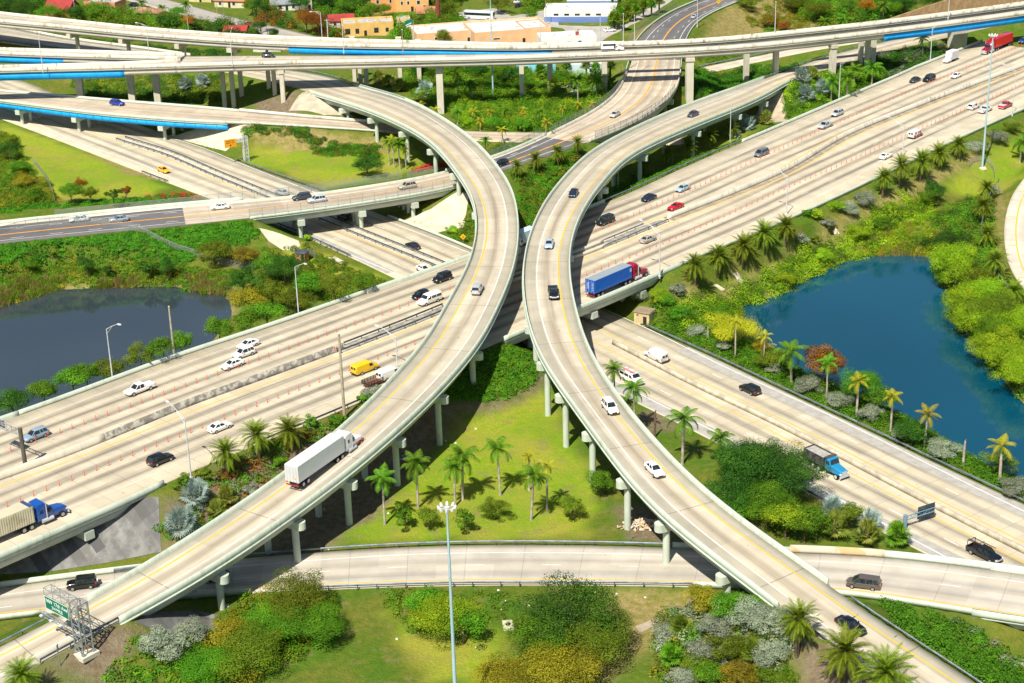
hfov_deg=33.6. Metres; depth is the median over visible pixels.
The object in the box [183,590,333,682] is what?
bushes
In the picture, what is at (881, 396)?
tree
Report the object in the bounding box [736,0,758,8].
tree
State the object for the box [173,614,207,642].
shrub
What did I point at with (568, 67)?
fan palm
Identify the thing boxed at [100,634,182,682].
plants
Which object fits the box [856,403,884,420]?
shrub
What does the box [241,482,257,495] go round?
shrub
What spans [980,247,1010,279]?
palm tree
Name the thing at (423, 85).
fan palm
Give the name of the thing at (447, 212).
slope paving
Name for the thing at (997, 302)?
tree
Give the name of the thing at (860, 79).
bushes
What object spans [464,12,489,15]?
side window
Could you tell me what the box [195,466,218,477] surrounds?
shrub
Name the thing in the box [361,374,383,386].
stake trailer
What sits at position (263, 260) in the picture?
tree
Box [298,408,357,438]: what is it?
plants
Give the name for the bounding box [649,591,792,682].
plants
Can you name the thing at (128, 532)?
slope paving
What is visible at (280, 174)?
guardrail
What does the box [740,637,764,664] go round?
bush
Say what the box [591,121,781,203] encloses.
hedge
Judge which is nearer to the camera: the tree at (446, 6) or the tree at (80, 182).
the tree at (80, 182)
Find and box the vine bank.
[0,219,260,271]
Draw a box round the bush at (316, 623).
[288,599,346,646]
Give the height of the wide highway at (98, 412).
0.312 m
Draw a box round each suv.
[23,425,48,442]
[109,99,124,105]
[127,2,138,6]
[145,452,173,466]
[231,344,255,358]
[292,191,311,200]
[307,194,326,203]
[336,213,351,220]
[397,180,416,189]
[432,270,452,283]
[471,283,483,294]
[595,213,614,225]
[601,396,618,414]
[738,383,761,395]
[831,108,843,116]
[922,73,935,81]
[967,102,979,109]
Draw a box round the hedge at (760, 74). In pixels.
[681,62,798,99]
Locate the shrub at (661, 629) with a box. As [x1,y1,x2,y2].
[649,622,680,641]
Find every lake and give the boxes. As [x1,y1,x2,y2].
[0,286,231,415]
[742,254,1023,476]
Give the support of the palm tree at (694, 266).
on the ground
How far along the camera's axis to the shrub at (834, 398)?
312.22 m
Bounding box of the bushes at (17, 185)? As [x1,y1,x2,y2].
[0,131,58,209]
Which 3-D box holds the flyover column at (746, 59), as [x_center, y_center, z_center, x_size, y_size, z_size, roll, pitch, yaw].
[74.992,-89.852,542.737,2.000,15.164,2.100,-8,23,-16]
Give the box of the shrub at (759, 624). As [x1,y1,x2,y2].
[746,604,788,634]
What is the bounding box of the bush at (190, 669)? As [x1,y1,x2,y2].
[172,643,240,682]
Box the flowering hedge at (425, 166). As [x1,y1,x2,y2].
[411,161,446,171]
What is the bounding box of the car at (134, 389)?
[123,380,155,396]
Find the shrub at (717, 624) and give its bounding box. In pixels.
[694,609,735,638]
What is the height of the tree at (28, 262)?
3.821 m
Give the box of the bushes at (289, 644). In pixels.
[164,590,341,682]
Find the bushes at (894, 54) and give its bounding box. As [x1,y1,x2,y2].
[876,38,947,78]
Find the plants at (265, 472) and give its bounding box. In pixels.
[161,451,282,539]
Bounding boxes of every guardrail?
[0,40,68,48]
[0,616,50,642]
[40,613,123,664]
[113,565,138,572]
[116,138,435,264]
[125,136,445,262]
[141,170,167,180]
[238,158,327,190]
[249,540,672,555]
[266,399,359,437]
[277,223,350,255]
[304,70,405,98]
[306,581,692,590]
[341,310,440,352]
[343,303,442,342]
[565,52,767,93]
[602,219,668,245]
[603,223,643,239]
[605,139,741,199]
[646,324,856,422]
[736,64,798,86]
[787,610,829,641]
[798,40,882,66]
[801,489,854,519]
[851,596,982,682]
[857,421,1023,500]
[980,179,998,235]
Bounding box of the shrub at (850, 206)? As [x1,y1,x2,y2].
[834,199,859,213]
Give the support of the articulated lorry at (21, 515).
on the wide highway at (98, 412)
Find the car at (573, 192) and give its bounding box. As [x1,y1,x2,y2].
[568,188,578,196]
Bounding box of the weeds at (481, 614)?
[383,586,514,634]
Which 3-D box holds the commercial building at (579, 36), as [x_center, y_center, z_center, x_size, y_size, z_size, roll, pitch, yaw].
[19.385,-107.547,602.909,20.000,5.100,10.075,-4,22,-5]
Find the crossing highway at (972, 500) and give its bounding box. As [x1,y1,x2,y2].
[0,80,1023,568]
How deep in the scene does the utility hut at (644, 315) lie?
354.11 m
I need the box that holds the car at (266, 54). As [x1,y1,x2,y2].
[261,52,274,57]
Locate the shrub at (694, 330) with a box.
[686,324,706,335]
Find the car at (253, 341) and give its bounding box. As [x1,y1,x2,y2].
[236,338,259,348]
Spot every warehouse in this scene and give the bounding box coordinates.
[409,19,494,40]
[463,16,550,41]
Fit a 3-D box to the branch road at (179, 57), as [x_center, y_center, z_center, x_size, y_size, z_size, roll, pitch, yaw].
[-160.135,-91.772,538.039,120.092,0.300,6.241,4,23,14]
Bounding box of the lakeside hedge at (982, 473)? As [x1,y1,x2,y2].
[640,298,1023,497]
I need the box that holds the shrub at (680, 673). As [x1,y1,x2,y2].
[663,667,697,682]
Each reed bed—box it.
[0,272,65,305]
[0,275,64,307]
[834,221,942,260]
[847,221,936,260]
[860,221,940,256]
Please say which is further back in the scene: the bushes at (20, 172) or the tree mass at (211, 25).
the tree mass at (211, 25)
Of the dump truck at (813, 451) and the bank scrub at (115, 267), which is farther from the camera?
the bank scrub at (115, 267)
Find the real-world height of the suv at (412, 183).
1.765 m
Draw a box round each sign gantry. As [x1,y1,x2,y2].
[0,418,26,462]
[39,584,99,663]
[224,135,249,160]
[903,502,934,528]
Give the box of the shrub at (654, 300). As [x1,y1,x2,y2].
[653,295,665,302]
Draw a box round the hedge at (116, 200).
[0,193,192,214]
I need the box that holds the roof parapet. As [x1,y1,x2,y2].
[515,19,547,28]
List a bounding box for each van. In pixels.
[350,359,378,375]
[375,365,398,380]
[416,289,441,305]
[619,367,644,384]
[643,347,668,362]
[907,128,922,138]
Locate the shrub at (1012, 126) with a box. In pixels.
[1001,122,1023,130]
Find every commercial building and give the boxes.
[516,64,555,72]
[537,30,596,41]
[544,3,616,22]
[567,0,617,2]
[567,61,614,75]
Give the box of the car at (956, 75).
[950,72,961,78]
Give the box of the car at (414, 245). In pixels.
[405,241,420,248]
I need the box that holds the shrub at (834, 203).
[826,200,846,209]
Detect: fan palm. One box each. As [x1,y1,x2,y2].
[162,504,198,538]
[177,476,211,508]
[178,76,192,90]
[195,73,209,86]
[196,86,206,94]
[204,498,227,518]
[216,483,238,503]
[372,69,384,83]
[381,73,395,86]
[391,78,408,91]
[415,79,433,97]
[536,64,546,81]
[546,76,558,92]
[560,63,571,70]
[580,62,591,73]
[590,62,600,72]
[607,10,615,28]
[607,61,616,78]
[611,11,620,29]
[616,6,624,23]
[618,12,629,30]
[623,4,634,22]
[631,3,639,20]
[638,0,648,17]
[647,0,655,15]
[655,0,664,12]
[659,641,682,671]
[668,613,692,635]
[691,622,704,636]
[729,127,740,138]
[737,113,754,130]
[758,108,774,123]
[791,66,812,83]
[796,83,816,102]
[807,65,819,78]
[813,77,832,93]
[819,507,850,539]
[851,516,883,546]
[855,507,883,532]
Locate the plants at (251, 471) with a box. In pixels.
[197,445,290,517]
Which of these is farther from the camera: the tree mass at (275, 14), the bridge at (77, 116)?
the tree mass at (275, 14)
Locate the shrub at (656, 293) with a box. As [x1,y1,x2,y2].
[648,286,668,297]
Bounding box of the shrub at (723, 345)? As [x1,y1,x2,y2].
[715,341,732,349]
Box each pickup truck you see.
[548,285,558,298]
[817,120,833,129]
[965,537,1003,562]
[977,105,992,113]
[998,101,1012,108]
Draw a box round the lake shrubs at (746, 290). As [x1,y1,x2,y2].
[687,188,939,330]
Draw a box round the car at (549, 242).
[544,238,553,248]
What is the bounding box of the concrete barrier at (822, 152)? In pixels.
[669,67,1023,220]
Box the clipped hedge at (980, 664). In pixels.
[875,595,1023,682]
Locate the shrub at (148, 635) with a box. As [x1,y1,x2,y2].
[138,630,162,645]
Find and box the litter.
[324,428,697,658]
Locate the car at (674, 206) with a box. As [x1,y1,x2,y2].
[667,202,683,210]
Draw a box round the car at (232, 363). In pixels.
[220,358,244,370]
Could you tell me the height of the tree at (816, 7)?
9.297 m
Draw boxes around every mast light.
[437,501,456,682]
[490,0,493,93]
[979,33,997,169]
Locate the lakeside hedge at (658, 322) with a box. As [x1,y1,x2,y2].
[648,300,1023,498]
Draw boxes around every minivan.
[753,147,768,156]
[845,573,881,590]
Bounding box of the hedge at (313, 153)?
[243,125,383,159]
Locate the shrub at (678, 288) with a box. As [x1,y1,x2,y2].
[668,283,685,295]
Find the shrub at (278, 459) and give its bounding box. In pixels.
[270,455,289,466]
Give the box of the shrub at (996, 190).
[988,185,1003,195]
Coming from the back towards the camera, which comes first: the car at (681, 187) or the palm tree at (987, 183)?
the palm tree at (987, 183)
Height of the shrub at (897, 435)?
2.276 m
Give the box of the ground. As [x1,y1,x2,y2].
[0,0,1023,682]
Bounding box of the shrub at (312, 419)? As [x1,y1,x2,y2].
[303,414,319,428]
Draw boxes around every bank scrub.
[0,249,232,302]
[0,249,233,304]
[41,31,239,55]
[74,72,227,103]
[74,74,220,101]
[254,245,383,305]
[256,242,385,305]
[449,206,474,243]
[455,206,474,242]
[487,127,553,154]
[488,125,550,154]
[512,145,585,228]
[513,152,583,227]
[516,152,579,227]
[694,51,779,74]
[694,52,772,73]
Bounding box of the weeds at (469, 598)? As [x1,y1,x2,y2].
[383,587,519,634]
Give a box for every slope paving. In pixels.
[0,497,160,573]
[136,610,228,636]
[169,124,251,150]
[260,228,299,250]
[289,91,352,116]
[399,192,468,232]
[751,89,786,122]
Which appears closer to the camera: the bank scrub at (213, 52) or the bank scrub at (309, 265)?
the bank scrub at (309, 265)
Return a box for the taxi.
[157,166,169,173]
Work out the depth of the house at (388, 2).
664.39 m
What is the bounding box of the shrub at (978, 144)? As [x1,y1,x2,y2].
[963,139,990,151]
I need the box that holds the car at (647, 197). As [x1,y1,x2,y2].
[640,193,656,201]
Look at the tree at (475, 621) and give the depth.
240.51 m
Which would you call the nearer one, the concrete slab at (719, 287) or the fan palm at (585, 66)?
the concrete slab at (719, 287)
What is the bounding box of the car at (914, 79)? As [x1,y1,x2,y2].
[909,76,920,82]
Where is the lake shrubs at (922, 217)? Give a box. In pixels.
[670,188,940,333]
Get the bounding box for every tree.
[0,0,14,11]
[0,141,22,158]
[0,387,35,412]
[0,650,46,682]
[5,134,20,142]
[7,157,33,170]
[10,0,41,13]
[11,174,35,184]
[19,258,41,271]
[25,186,47,199]
[25,375,58,400]
[36,3,62,16]
[48,366,88,390]
[58,182,84,202]
[63,5,84,19]
[67,362,105,384]
[72,176,87,193]
[76,256,94,278]
[81,186,99,202]
[86,1,105,16]
[91,358,128,377]
[97,265,112,277]
[103,189,120,207]
[120,186,131,198]
[122,340,157,366]
[134,16,148,24]
[135,0,147,7]
[139,260,159,282]
[146,336,178,356]
[155,14,180,26]
[157,4,167,11]
[159,256,180,279]
[169,6,187,13]
[170,330,192,350]
[180,1,190,29]
[180,14,195,23]
[193,237,232,264]
[198,615,250,648]
[202,316,234,338]
[204,435,244,474]
[213,618,290,681]
[221,264,264,289]
[225,309,261,331]
[226,285,265,307]
[229,245,259,267]
[236,418,274,462]
[241,0,257,15]
[245,301,288,324]
[247,0,262,28]
[250,252,281,278]
[252,21,265,30]
[252,280,288,307]
[255,564,335,622]
[259,3,276,34]
[263,251,305,281]
[266,28,278,34]
[268,412,308,450]
[273,285,319,313]
[284,0,310,8]
[292,270,323,298]
[294,7,319,33]
[304,11,333,35]
[312,0,333,8]
[317,276,350,299]
[329,28,344,36]
[335,0,354,10]
[351,269,374,289]
[352,155,384,176]
[356,2,383,16]
[365,463,396,524]
[377,136,394,164]
[380,3,391,15]
[386,134,398,167]
[388,137,407,169]
[394,503,416,528]
[400,145,409,169]
[400,449,430,507]
[402,584,446,619]
[411,15,428,23]
[411,67,435,76]
[414,505,441,529]
[426,69,435,87]
[433,1,462,13]
[435,29,453,40]
[437,604,489,643]
[438,458,469,505]
[443,67,462,72]
[444,444,480,500]
[450,72,467,98]
[450,508,474,531]
[451,105,464,123]
[457,115,473,128]
[464,66,489,75]
[464,77,477,99]
[468,107,477,117]
[468,650,532,682]
[474,117,485,130]
[476,496,511,519]
[479,136,492,149]
[480,436,513,495]
[483,0,512,14]
[484,116,503,129]
[488,66,510,80]
[497,126,506,142]
[498,66,526,81]
[500,104,511,115]
[500,601,574,656]
[505,640,607,682]
[508,157,525,178]
[510,569,628,649]
[514,117,531,131]
[515,462,552,520]
[518,106,527,112]
[518,116,529,131]
[520,448,538,490]
[521,5,538,16]
[526,149,546,172]
[532,105,546,120]
[537,459,557,509]
[540,115,558,124]
[542,117,551,132]
[546,0,563,2]
[547,144,567,165]
[549,82,565,94]
[553,69,572,82]
[556,494,585,519]
[564,608,636,668]
[569,73,585,99]
[569,134,585,158]
[573,101,583,112]
[584,469,617,495]
[586,71,611,83]
[587,72,606,95]
[602,359,625,386]
[615,378,649,412]
[633,153,654,174]
[658,145,675,168]
[663,406,706,464]
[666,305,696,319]
[679,251,708,285]
[680,136,697,158]
[680,580,719,611]
[700,127,716,149]
[702,475,763,512]
[703,243,733,276]
[703,311,764,342]
[705,428,735,457]
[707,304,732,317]
[708,591,766,622]
[709,435,763,482]
[710,440,800,496]
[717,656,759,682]
[718,495,755,518]
[722,119,739,138]
[729,230,757,267]
[729,316,744,354]
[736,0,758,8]
[736,436,811,488]
[737,479,802,526]
[746,218,779,252]
[752,339,772,351]
[752,346,789,366]
[756,329,772,369]
[759,15,781,26]
[759,452,832,501]
[760,496,809,538]
[763,27,775,31]
[771,213,799,245]
[771,272,795,283]
[771,339,808,384]
[773,597,823,658]
[776,21,791,30]
[777,502,834,541]
[782,0,808,12]
[799,342,847,382]
[800,1,832,22]
[814,620,876,682]
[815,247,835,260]
[816,351,837,401]
[817,16,834,26]
[822,76,841,100]
[834,501,865,528]
[835,68,861,94]
[836,13,854,24]
[838,367,886,400]
[840,0,860,10]
[845,225,870,241]
[846,62,863,86]
[848,370,869,415]
[852,642,919,682]
[856,0,876,10]
[859,386,900,407]
[863,60,885,84]
[872,166,895,197]
[872,216,896,229]
[875,1,890,16]
[882,388,902,432]
[885,1,903,16]
[888,152,916,189]
[891,415,931,445]
[895,0,920,12]
[905,148,936,181]
[914,35,931,55]
[914,189,937,202]
[914,231,957,248]
[916,403,941,449]
[919,0,941,4]
[923,240,979,284]
[924,179,947,199]
[927,139,952,169]
[933,270,955,288]
[939,262,978,293]
[939,280,990,310]
[941,302,991,336]
[947,135,970,158]
[957,305,996,333]
[958,275,1013,302]
[959,266,994,285]
[964,287,1021,318]
[964,331,1007,362]
[970,310,1023,340]
[971,193,996,222]
[971,221,1003,248]
[976,179,999,196]
[978,449,1019,472]
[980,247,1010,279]
[982,324,1023,351]
[983,338,1023,379]
[985,304,1023,343]
[986,352,1023,396]
[986,433,1015,480]
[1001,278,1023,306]
[1010,133,1023,162]
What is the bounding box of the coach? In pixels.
[463,9,494,18]
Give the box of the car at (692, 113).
[687,110,698,117]
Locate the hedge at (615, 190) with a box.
[591,123,779,202]
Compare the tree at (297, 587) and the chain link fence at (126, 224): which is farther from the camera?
the chain link fence at (126, 224)
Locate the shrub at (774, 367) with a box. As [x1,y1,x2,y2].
[764,364,781,374]
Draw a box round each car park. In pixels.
[460,8,511,20]
[511,0,671,41]
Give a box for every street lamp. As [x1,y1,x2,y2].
[38,32,43,72]
[106,323,121,375]
[165,400,192,479]
[295,263,306,312]
[375,324,397,366]
[459,15,470,40]
[639,219,660,278]
[730,105,731,142]
[772,166,787,214]
[838,59,853,97]
[886,116,904,154]
[930,22,943,58]
[1003,64,1015,116]
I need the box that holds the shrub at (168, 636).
[135,624,192,662]
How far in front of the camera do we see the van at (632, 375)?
326.31 m
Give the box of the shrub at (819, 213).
[809,208,825,218]
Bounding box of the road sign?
[405,19,413,39]
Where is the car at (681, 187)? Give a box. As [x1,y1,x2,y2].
[675,183,690,192]
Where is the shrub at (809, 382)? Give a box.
[793,374,824,392]
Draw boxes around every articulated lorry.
[0,498,69,536]
[284,429,364,486]
[585,261,649,296]
[980,32,1013,54]
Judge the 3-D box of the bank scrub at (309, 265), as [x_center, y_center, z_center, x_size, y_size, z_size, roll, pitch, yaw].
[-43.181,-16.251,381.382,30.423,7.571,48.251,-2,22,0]
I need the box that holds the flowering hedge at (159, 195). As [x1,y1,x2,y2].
[143,192,201,199]
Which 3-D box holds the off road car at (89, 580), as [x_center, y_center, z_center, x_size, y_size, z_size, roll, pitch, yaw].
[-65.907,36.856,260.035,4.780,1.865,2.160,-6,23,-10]
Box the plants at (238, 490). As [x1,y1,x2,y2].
[151,439,287,539]
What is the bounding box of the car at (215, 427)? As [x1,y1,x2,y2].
[206,421,232,433]
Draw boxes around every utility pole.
[168,306,174,353]
[337,333,345,420]
[435,0,440,20]
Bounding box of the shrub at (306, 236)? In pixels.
[304,234,311,239]
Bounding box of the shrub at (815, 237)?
[809,234,822,241]
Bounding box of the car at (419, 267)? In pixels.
[415,264,428,270]
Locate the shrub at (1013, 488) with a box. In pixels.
[999,475,1023,496]
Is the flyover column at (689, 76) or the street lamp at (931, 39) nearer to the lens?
the flyover column at (689, 76)
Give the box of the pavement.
[0,135,547,225]
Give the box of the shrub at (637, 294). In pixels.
[630,289,648,300]
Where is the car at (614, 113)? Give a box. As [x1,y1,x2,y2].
[609,110,620,117]
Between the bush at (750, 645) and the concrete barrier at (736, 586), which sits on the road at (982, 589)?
the concrete barrier at (736, 586)
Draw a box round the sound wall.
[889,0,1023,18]
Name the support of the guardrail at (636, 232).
on the wide highway at (98, 412)
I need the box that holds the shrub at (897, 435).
[891,428,907,440]
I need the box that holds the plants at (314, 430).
[301,420,342,445]
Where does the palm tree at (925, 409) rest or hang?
on the ground
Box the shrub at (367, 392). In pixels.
[359,384,380,396]
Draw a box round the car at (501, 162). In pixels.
[496,158,508,166]
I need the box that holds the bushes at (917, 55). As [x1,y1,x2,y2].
[876,41,948,75]
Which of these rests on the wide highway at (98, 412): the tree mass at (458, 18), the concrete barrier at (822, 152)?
the concrete barrier at (822, 152)
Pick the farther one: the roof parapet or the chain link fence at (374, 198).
the roof parapet
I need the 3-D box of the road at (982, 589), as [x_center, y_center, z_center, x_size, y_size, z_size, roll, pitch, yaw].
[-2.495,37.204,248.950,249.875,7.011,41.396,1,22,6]
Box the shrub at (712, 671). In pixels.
[690,655,727,682]
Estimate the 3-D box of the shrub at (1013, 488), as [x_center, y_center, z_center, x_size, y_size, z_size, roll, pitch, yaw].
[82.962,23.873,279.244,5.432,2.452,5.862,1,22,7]
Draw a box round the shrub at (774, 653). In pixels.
[746,637,792,668]
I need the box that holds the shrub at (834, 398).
[824,391,855,406]
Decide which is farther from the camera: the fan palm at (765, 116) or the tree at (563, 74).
the tree at (563, 74)
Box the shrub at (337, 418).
[328,414,347,424]
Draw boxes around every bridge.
[0,89,239,139]
[0,410,164,567]
[86,82,520,624]
[244,170,461,237]
[366,253,683,347]
[522,76,829,607]
[547,68,680,142]
[972,564,1023,629]
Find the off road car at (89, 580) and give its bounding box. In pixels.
[66,573,97,590]
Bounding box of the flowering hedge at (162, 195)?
[145,192,200,199]
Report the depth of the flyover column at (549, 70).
532.18 m
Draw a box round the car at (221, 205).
[210,202,229,210]
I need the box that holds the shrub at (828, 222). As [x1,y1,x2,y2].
[819,217,836,225]
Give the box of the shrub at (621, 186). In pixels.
[613,183,630,189]
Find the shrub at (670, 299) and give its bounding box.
[654,294,677,305]
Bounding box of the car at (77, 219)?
[69,214,88,222]
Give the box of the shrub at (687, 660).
[678,651,716,675]
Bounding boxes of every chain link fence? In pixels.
[0,217,254,268]
[32,157,54,199]
[54,197,193,213]
[193,172,401,200]
[249,179,455,217]
[407,165,437,177]
[490,129,541,155]
[550,67,625,130]
[595,84,674,136]
[629,2,676,40]
[968,155,993,172]
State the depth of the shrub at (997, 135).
456.69 m
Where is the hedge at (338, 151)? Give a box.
[242,123,381,157]
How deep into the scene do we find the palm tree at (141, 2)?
686.52 m
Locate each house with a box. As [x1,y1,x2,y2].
[43,0,80,17]
[83,0,125,8]
[133,8,163,15]
[189,0,213,1]
[213,0,245,7]
[223,25,248,33]
[253,49,280,51]
[269,0,300,10]
[301,0,311,9]
[327,13,353,27]
[341,16,393,36]
[371,0,395,13]
[395,0,428,11]
[396,15,409,25]
[415,6,442,16]
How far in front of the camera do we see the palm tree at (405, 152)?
462.52 m
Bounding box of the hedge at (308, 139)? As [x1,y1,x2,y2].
[239,125,381,159]
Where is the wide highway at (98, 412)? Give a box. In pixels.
[0,42,1023,551]
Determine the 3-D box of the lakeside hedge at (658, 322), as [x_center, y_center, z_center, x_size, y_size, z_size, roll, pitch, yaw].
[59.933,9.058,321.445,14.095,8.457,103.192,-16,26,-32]
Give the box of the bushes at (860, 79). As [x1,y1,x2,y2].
[782,60,887,119]
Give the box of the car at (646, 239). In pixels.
[639,235,656,243]
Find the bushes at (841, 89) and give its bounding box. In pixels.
[781,58,892,118]
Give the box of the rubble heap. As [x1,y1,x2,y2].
[617,518,656,531]
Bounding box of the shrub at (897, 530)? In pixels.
[884,519,913,546]
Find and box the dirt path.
[635,602,715,632]
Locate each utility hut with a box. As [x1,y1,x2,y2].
[294,249,309,260]
[633,306,655,326]
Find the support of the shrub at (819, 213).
on the ground
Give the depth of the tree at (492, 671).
228.41 m
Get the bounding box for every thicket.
[401,66,615,131]
[927,194,1023,372]
[928,198,1023,398]
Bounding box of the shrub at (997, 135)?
[986,130,1009,140]
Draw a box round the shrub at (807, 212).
[802,209,816,215]
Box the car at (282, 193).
[275,188,288,195]
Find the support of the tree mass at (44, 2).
on the ground
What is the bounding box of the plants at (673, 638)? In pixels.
[648,604,794,682]
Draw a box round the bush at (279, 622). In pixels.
[240,602,308,641]
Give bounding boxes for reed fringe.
[87,273,135,289]
[92,274,139,289]
[182,271,237,295]
[190,270,231,296]
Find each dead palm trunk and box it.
[654,410,655,437]
[962,439,965,466]
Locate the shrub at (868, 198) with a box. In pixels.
[853,190,876,205]
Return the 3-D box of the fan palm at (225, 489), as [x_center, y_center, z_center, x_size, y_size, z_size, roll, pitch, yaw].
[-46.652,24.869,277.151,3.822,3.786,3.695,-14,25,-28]
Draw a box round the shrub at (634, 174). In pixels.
[628,172,642,178]
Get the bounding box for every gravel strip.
[116,138,441,265]
[343,220,666,350]
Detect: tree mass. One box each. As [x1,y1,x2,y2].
[0,0,44,12]
[0,0,45,14]
[53,0,202,29]
[73,0,198,29]
[162,7,261,34]
[164,12,262,34]
[250,1,345,37]
[252,0,339,37]
[312,0,365,18]
[312,0,368,16]
[387,10,443,39]
[389,9,447,39]
[424,4,462,21]
[424,4,467,22]
[429,0,463,4]
[519,0,562,10]
[521,0,547,9]
[605,0,650,27]
[607,0,647,25]
[795,0,911,24]
[796,0,907,24]
[796,0,910,22]
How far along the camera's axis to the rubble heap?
273.03 m
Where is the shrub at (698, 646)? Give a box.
[679,637,721,662]
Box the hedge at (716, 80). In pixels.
[681,62,801,98]
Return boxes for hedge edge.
[952,617,1023,665]
[969,626,1023,662]
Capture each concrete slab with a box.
[714,284,724,290]
[733,272,743,282]
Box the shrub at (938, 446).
[927,436,963,459]
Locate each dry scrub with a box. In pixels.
[742,0,837,30]
[744,0,833,30]
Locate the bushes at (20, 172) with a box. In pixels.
[0,132,61,207]
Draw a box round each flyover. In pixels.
[0,1,1023,56]
[0,47,184,63]
[0,59,180,80]
[176,11,1023,72]
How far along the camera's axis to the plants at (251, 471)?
283.97 m
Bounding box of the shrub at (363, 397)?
[356,394,369,405]
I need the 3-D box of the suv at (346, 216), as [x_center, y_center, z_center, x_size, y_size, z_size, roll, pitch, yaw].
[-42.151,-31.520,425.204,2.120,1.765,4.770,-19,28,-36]
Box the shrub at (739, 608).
[725,594,778,626]
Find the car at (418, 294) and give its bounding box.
[411,288,428,299]
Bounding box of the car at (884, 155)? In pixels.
[878,152,892,159]
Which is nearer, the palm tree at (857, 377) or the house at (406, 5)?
the palm tree at (857, 377)
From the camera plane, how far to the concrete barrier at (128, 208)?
413.11 m
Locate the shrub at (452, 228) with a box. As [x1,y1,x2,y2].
[445,225,458,232]
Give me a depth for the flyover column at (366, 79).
550.72 m
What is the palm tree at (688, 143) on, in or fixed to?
on the ground
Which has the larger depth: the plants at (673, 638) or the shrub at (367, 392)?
the shrub at (367, 392)
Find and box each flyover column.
[74,79,84,95]
[126,75,136,100]
[151,74,161,102]
[220,72,226,107]
[229,72,236,107]
[237,71,243,96]
[266,71,270,88]
[271,71,276,95]
[278,70,285,103]
[349,36,356,81]
[358,69,362,84]
[364,69,368,85]
[395,36,402,77]
[415,39,421,79]
[435,67,444,113]
[519,65,523,99]
[547,64,552,94]
[602,62,606,92]
[684,58,694,102]
[743,54,749,80]
[772,51,778,73]
[828,45,837,75]
[858,41,863,64]
[864,41,870,67]
[870,40,876,63]
[947,30,967,48]
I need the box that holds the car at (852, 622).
[834,614,866,633]
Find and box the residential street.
[128,0,316,36]
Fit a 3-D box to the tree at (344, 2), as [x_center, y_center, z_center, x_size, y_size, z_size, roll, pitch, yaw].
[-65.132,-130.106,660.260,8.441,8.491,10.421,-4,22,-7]
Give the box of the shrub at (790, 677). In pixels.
[753,660,799,682]
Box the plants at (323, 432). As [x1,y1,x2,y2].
[303,411,355,442]
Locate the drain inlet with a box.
[502,620,513,630]
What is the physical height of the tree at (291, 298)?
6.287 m
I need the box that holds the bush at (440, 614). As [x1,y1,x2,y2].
[404,591,481,640]
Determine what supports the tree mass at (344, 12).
on the ground
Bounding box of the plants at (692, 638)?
[648,603,792,682]
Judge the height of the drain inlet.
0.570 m
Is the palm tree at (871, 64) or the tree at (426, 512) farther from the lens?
the palm tree at (871, 64)
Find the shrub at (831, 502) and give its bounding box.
[820,494,844,525]
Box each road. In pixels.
[0,14,520,45]
[0,27,516,682]
[0,50,184,58]
[0,91,684,144]
[0,545,1023,615]
[96,62,179,65]
[180,10,1023,62]
[525,27,990,682]
[570,39,879,95]
[1004,179,1023,286]
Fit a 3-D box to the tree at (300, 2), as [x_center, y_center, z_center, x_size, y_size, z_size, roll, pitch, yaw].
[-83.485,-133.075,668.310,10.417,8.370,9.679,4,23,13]
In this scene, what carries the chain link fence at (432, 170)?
on the ground
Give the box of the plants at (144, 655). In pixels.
[111,634,176,682]
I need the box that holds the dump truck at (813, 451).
[803,444,849,479]
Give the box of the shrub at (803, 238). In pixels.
[796,233,810,243]
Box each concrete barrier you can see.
[0,197,242,223]
[0,433,105,480]
[0,563,141,586]
[0,609,41,619]
[18,29,190,55]
[18,289,366,414]
[104,343,342,440]
[178,588,249,599]
[227,121,383,132]
[239,108,384,123]
[387,214,471,249]
[445,133,546,170]
[511,241,610,283]
[513,239,603,277]
[587,199,604,209]
[612,339,1023,553]
[625,0,698,70]
[667,62,1023,218]
[672,542,789,549]
[680,1,738,67]
[683,211,803,263]
[693,581,744,589]
[741,39,982,142]
[790,544,884,557]
[805,107,1023,210]
[835,589,1022,616]
[884,550,1023,569]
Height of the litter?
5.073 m
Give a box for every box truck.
[519,226,531,246]
[942,49,958,62]
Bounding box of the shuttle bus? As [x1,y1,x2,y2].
[600,41,623,51]
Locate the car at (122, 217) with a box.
[109,214,128,222]
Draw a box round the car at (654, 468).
[644,461,664,477]
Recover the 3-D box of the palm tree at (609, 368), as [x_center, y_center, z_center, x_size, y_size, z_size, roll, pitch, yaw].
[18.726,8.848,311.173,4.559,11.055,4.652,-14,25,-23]
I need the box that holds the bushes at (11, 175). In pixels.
[0,132,55,207]
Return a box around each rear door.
[285,465,297,482]
[585,279,594,293]
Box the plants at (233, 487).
[182,449,288,527]
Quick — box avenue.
[0,0,735,243]
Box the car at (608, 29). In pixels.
[603,27,615,31]
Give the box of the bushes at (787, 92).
[783,59,887,118]
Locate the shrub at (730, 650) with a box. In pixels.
[706,634,757,660]
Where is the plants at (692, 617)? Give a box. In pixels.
[651,596,801,682]
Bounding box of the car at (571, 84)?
[566,83,580,87]
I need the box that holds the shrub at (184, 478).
[171,472,189,487]
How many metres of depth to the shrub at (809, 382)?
318.26 m

